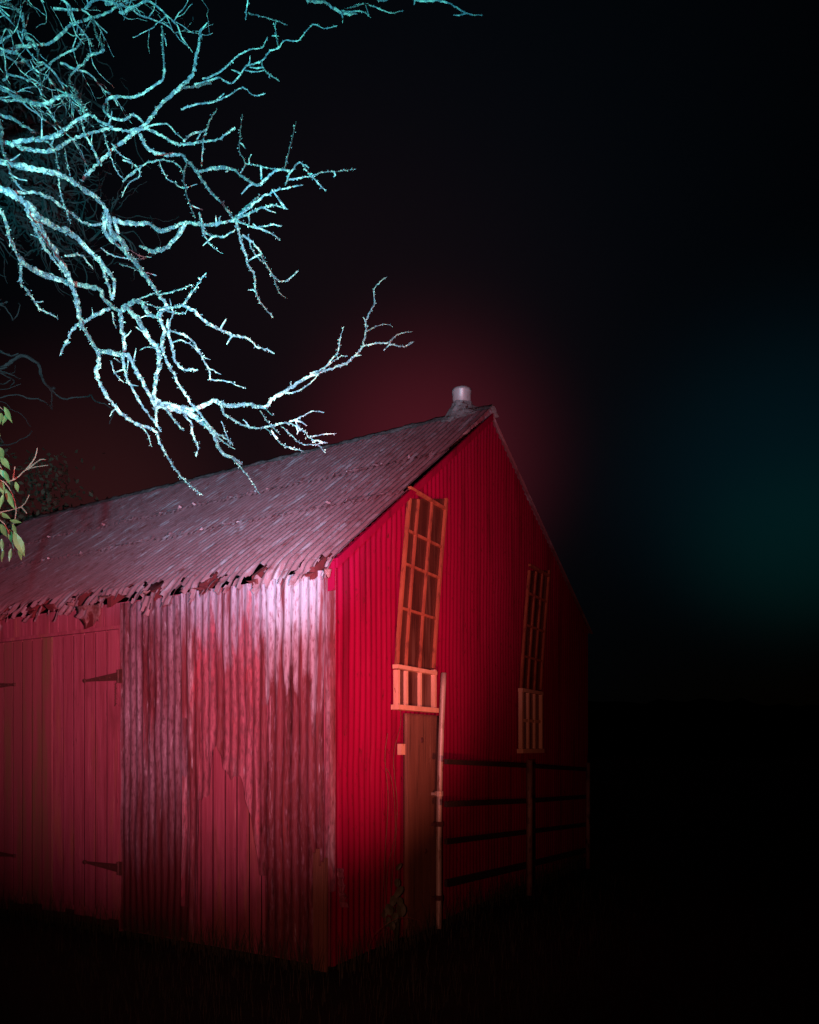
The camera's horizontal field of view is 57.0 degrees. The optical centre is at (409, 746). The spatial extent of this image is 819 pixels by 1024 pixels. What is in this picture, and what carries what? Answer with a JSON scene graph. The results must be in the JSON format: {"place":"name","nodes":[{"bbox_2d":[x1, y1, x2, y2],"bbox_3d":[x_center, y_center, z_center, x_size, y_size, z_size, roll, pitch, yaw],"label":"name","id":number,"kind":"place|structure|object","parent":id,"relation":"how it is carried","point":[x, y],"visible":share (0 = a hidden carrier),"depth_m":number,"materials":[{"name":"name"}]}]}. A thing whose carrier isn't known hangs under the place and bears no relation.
{"place":"outdoors","nodes":[
{"label":"outdoors","id":0,"kind":"place"},
{"bbox_2d":[0,757,818,1023],"bbox_3d":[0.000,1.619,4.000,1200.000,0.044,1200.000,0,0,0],"label":"ground","id":1,"kind":"structure","parent":0,"point":[725,820],"depth_m":6.08,"materials":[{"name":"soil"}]},
{"bbox_2d":[0,407,47,561],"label":"leafy sapling","id":2,"kind":"object","parent":1,"relation":"on","point":[18,543],"visible":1,"depth_m":4.28,"materials":[{"name":"green plant"}]},
{"bbox_2d":[0,440,98,535],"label":"leafy tree","id":3,"kind":"object","parent":1,"relation":"on","point":[8,525],"visible":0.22,"depth_m":12.27,"materials":[{"name":"green plant"}]},
{"bbox_2d":[0,438,107,532],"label":"leafy tree","id":4,"kind":"object","parent":1,"relation":"on","point":[49,489],"visible":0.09,"depth_m":14.08,"materials":[{"name":"green plant"}]},
{"bbox_2d":[0,0,177,456],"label":"bare tree","id":5,"kind":"object","parent":1,"relation":"on","point":[13,130],"visible":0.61,"depth_m":9.83,"materials":[{"name":"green plant"}]},
{"bbox_2d":[0,0,482,494],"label":"bare tree","id":6,"kind":"object","parent":1,"relation":"on","point":[33,214],"visible":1,"depth_m":5.27,"materials":[{"name":"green plant"}]},
{"bbox_2d":[0,386,592,971],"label":"iron shed","id":7,"kind":"structure","parent":1,"relation":"on","point":[202,702],"depth_m":6.63,"materials":[{"name":"red paint"}]},
{"bbox_2d":[0,637,52,910],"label":"plank door","id":8,"kind":"structure","parent":7,"relation":"in","point":[26,666],"depth_m":7.21,"materials":[{"name":"wood"}]},
{"bbox_2d":[53,629,122,919],"bbox_3d":[-2.896,0.252,6.771,0.958,2.545,0.053,0,0,30],"label":"plank door","id":9,"kind":"structure","parent":7,"relation":"in","point":[87,865],"depth_m":6.77,"materials":[{"name":"wood"}]},
{"bbox_2d":[382,688,400,946],"bbox_3d":[-0.141,0.561,6.107,0.009,2.079,0.289,0,0,30],"label":"dry vine","id":10,"kind":"object","parent":7,"relation":"attached to","point":[385,839],"visible":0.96,"depth_m":6.05,"materials":[{"name":"brown plant"}]},
{"bbox_2d":[391,486,447,712],"bbox_3d":[0.121,-1.297,6.547,0.075,1.990,0.964,0,0,30],"label":"sash window","id":11,"kind":"structure","parent":7,"relation":"in","point":[415,676],"depth_m":6.52,"materials":[{"name":"paint"}]},
{"bbox_2d":[517,564,550,752],"bbox_3d":[1.505,-1.061,8.953,0.075,2.271,1.043,0,0,30],"label":"sash window","id":12,"kind":"structure","parent":7,"relation":"in","point":[530,695],"depth_m":8.91,"materials":[{"name":"paint"}]},
{"bbox_2d":[381,863,405,945],"bbox_3d":[-0.127,1.265,6.012,0.191,0.672,0.074,0,0,-9],"label":"broadleaf weed","id":13,"kind":"object","parent":1,"relation":"on","point":[400,907],"visible":0.94,"depth_m":6.01,"materials":[{"name":"green plant"}]},
{"bbox_2d":[368,917,418,958],"bbox_3d":[-0.116,1.433,5.600,0.391,0.335,0.006,0,0,0],"label":"grass stalk","id":14,"kind":"object","parent":1,"relation":"on","point":[383,926],"depth_m":5.60,"materials":[{"name":"plant"}]},
{"bbox_2d":[444,759,589,895],"bbox_3d":[1.361,0.869,8.312,0.097,1.522,4.080,0,0,30],"label":"rail fence","id":15,"kind":"object","parent":1,"relation":"on","point":[529,831],"visible":0.94,"depth_m":8.14,"materials":[{"name":"brown wood"}]},
{"bbox_2d":[0,0,818,706],"label":"sky","id":16,"kind":"structure","parent":0,"point":[597,221],"materials":[{"name":"black"}]},
{"bbox_2d":[587,698,818,756],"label":"hill","id":17,"kind":"structure","parent":0,"point":[739,727],"depth_m":134.97,"materials":[{"name":"black"}]}
]}

